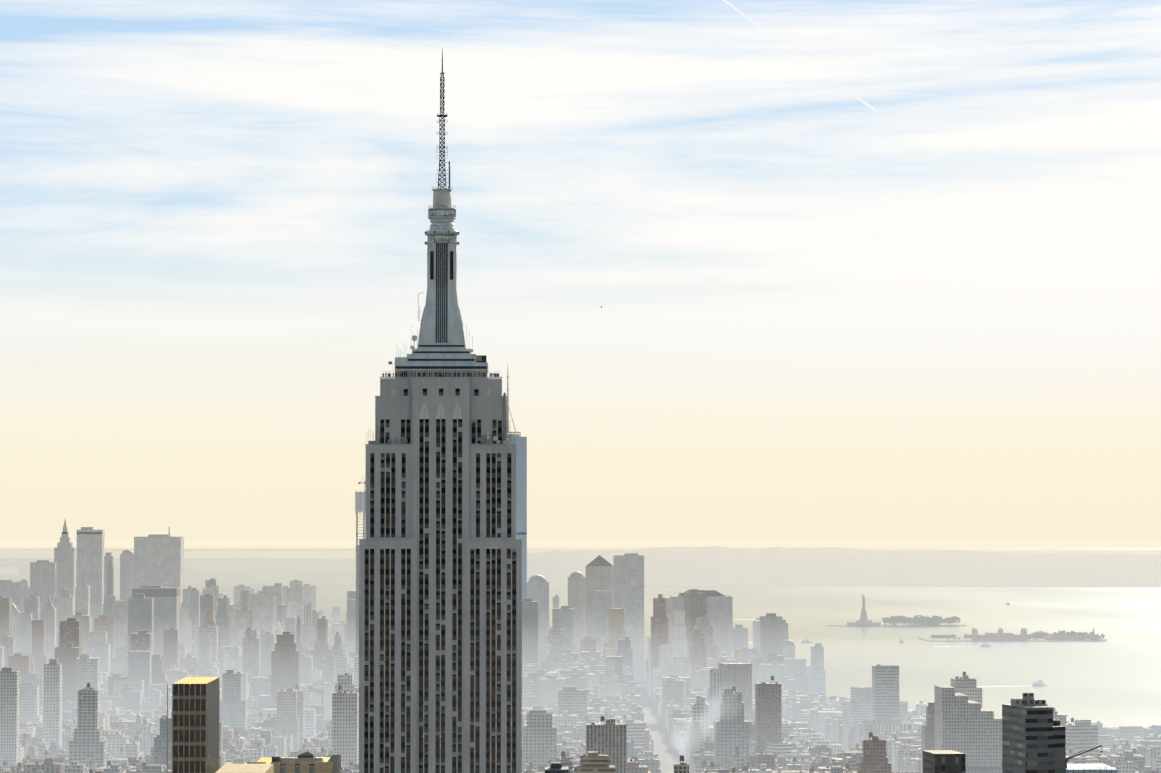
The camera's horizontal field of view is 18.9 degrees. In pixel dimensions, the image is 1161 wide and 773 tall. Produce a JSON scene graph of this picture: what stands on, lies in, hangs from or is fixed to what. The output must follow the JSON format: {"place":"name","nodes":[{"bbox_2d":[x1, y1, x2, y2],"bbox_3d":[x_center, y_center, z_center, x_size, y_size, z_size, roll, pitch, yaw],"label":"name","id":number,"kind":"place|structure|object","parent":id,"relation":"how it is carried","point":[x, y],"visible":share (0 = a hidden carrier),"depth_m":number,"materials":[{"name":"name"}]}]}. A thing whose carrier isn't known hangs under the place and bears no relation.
{"place":"outdoors","nodes":[
{"label":"outdoors","id":0,"kind":"place"},
{"bbox_2d":[355,478,364,545],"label":"construction tower","id":1,"kind":"structure","parent":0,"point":[359,501],"depth_m":4979.20,"materials":[{"name":"metal"}]},
{"bbox_2d":[305,680,845,772],"bbox_3d":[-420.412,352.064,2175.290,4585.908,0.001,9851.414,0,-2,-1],"label":"street","id":2,"kind":"structure","parent":0,"point":[660,737],"depth_m":4465.59,"materials":[{"name":"grey asphalt"}]},
{"bbox_2d":[167,677,219,772],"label":"office building","id":3,"kind":"structure","parent":2,"relation":"on","point":[195,724],"depth_m":883.94,"materials":[{"name":"brown concrete"}]},
{"bbox_2d":[215,764,272,772],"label":"rooftop","id":4,"kind":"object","parent":2,"relation":"on","point":[246,768],"depth_m":798.29,"materials":[{"name":"concrete"}]},
{"bbox_2d":[247,751,340,772],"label":"building","id":5,"kind":"structure","parent":2,"relation":"on","point":[307,762],"depth_m":982.79,"materials":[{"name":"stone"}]},
{"bbox_2d":[359,49,521,772],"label":"skyscraper","id":6,"kind":"structure","parent":2,"relation":"on","point":[440,617],"depth_m":1272.82,"materials":[{"name":"stone"}]},
{"bbox_2d":[506,370,526,600],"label":"skyscraper","id":7,"kind":"structure","parent":2,"relation":"on","point":[519,441],"depth_m":5886.72,"materials":[{"name":"grey glass"}]},
{"bbox_2d":[0,519,1160,772],"bbox_3d":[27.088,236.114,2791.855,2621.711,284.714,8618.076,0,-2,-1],"label":"city buildings","id":8,"kind":"structure","parent":2,"relation":"on","point":[70,627],"depth_m":4667.99,"materials":[{"name":"grey concrete"}]},
{"bbox_2d":[122,527,794,644],"bbox_3d":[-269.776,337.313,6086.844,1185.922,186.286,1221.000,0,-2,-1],"label":"landmark tops","id":9,"kind":"object","parent":8,"relation":"on","point":[537,578],"visible":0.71,"depth_m":5989.64,"materials":[{"name":"grey metal"}]},
{"bbox_2d":[0,671,1158,772],"bbox_3d":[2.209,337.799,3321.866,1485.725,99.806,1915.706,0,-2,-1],"label":"rooftop structures","id":10,"kind":"object","parent":8,"relation":"on","point":[733,770],"visible":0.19,"depth_m":3641.71,"materials":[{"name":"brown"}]},
{"bbox_2d":[1066,745,1116,772],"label":"wrapped site block","id":11,"kind":"structure","parent":2,"relation":"on","point":[1087,768],"depth_m":1794.57,"materials":[{"name":"concrete"}]},
{"bbox_2d":[0,540,1160,726],"bbox_3d":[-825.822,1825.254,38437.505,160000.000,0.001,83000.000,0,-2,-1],"label":"sea water","id":12,"kind":"structure","parent":0,"point":[1113,679],"depth_m":10614.50,"materials":[{"name":"beige liquid"}]},
{"bbox_2d":[733,617,759,619],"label":"boat","id":13,"kind":"object","parent":12,"relation":"on","point":[758,618],"visible":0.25,"depth_m":10148.87,"materials":[{"name":"white"}]},
{"bbox_2d":[800,638,812,642],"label":"boat","id":14,"kind":"object","parent":12,"relation":"on","point":[805,640],"visible":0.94,"depth_m":8094.77,"materials":[{"name":"white"}]},
{"bbox_2d":[980,642,991,646],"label":"boat","id":15,"kind":"object","parent":12,"relation":"on","point":[984,644],"visible":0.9,"depth_m":7814.69,"materials":[{"name":"white"}]},
{"bbox_2d":[978,680,1047,686],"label":"boat","id":16,"kind":"object","parent":12,"relation":"on","point":[1038,683],"visible":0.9,"depth_m":5872.98,"materials":[{"name":"white"}]},
{"bbox_2d":[0,546,1160,586],"bbox_3d":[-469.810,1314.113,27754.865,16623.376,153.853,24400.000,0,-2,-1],"label":"shore land","id":17,"kind":"structure","parent":0,"point":[713,566],"depth_m":18705.04,"materials":[{"name":"grey"}]},
{"bbox_2d":[0,0,1160,539],"label":"sky","id":18,"kind":"structure","parent":0,"point":[857,269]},
{"bbox_2d":[667,687,741,771],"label":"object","id":19,"kind":"structure","parent":0,"point":[706,723],"depth_m":3286.00,"materials":[{"name":"white"}]},
{"bbox_2d":[827,624,966,626],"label":"island","id":20,"kind":"structure","parent":0,"point":[899,625],"depth_m":9444.27,"materials":[{"name":"grey"}]},
{"bbox_2d":[847,592,880,625],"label":"statue of liberty","id":21,"kind":"object","parent":20,"relation":"on","point":[863,621],"visible":1,"depth_m":9437.03,"materials":[{"name":"stone"}]},
{"bbox_2d":[882,615,959,625],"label":"trees","id":22,"kind":"object","parent":20,"relation":"on","point":[917,620],"visible":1,"depth_m":9436.96,"materials":[{"name":"grey plant"}]},
{"bbox_2d":[918,637,1106,641],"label":"island","id":23,"kind":"structure","parent":0,"point":[961,639],"depth_m":8182.52,"materials":[{"name":"grey"}]},
{"bbox_2d":[931,627,1098,639],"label":"island buildings","id":24,"kind":"structure","parent":23,"relation":"on","point":[1005,634],"depth_m":8222.33,"materials":[{"name":"brick"}]},
{"bbox_2d":[947,630,1104,639],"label":"trees","id":25,"kind":"object","parent":23,"relation":"on","point":[1062,634],"visible":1,"depth_m":8197.52,"materials":[{"name":"grey plant"}]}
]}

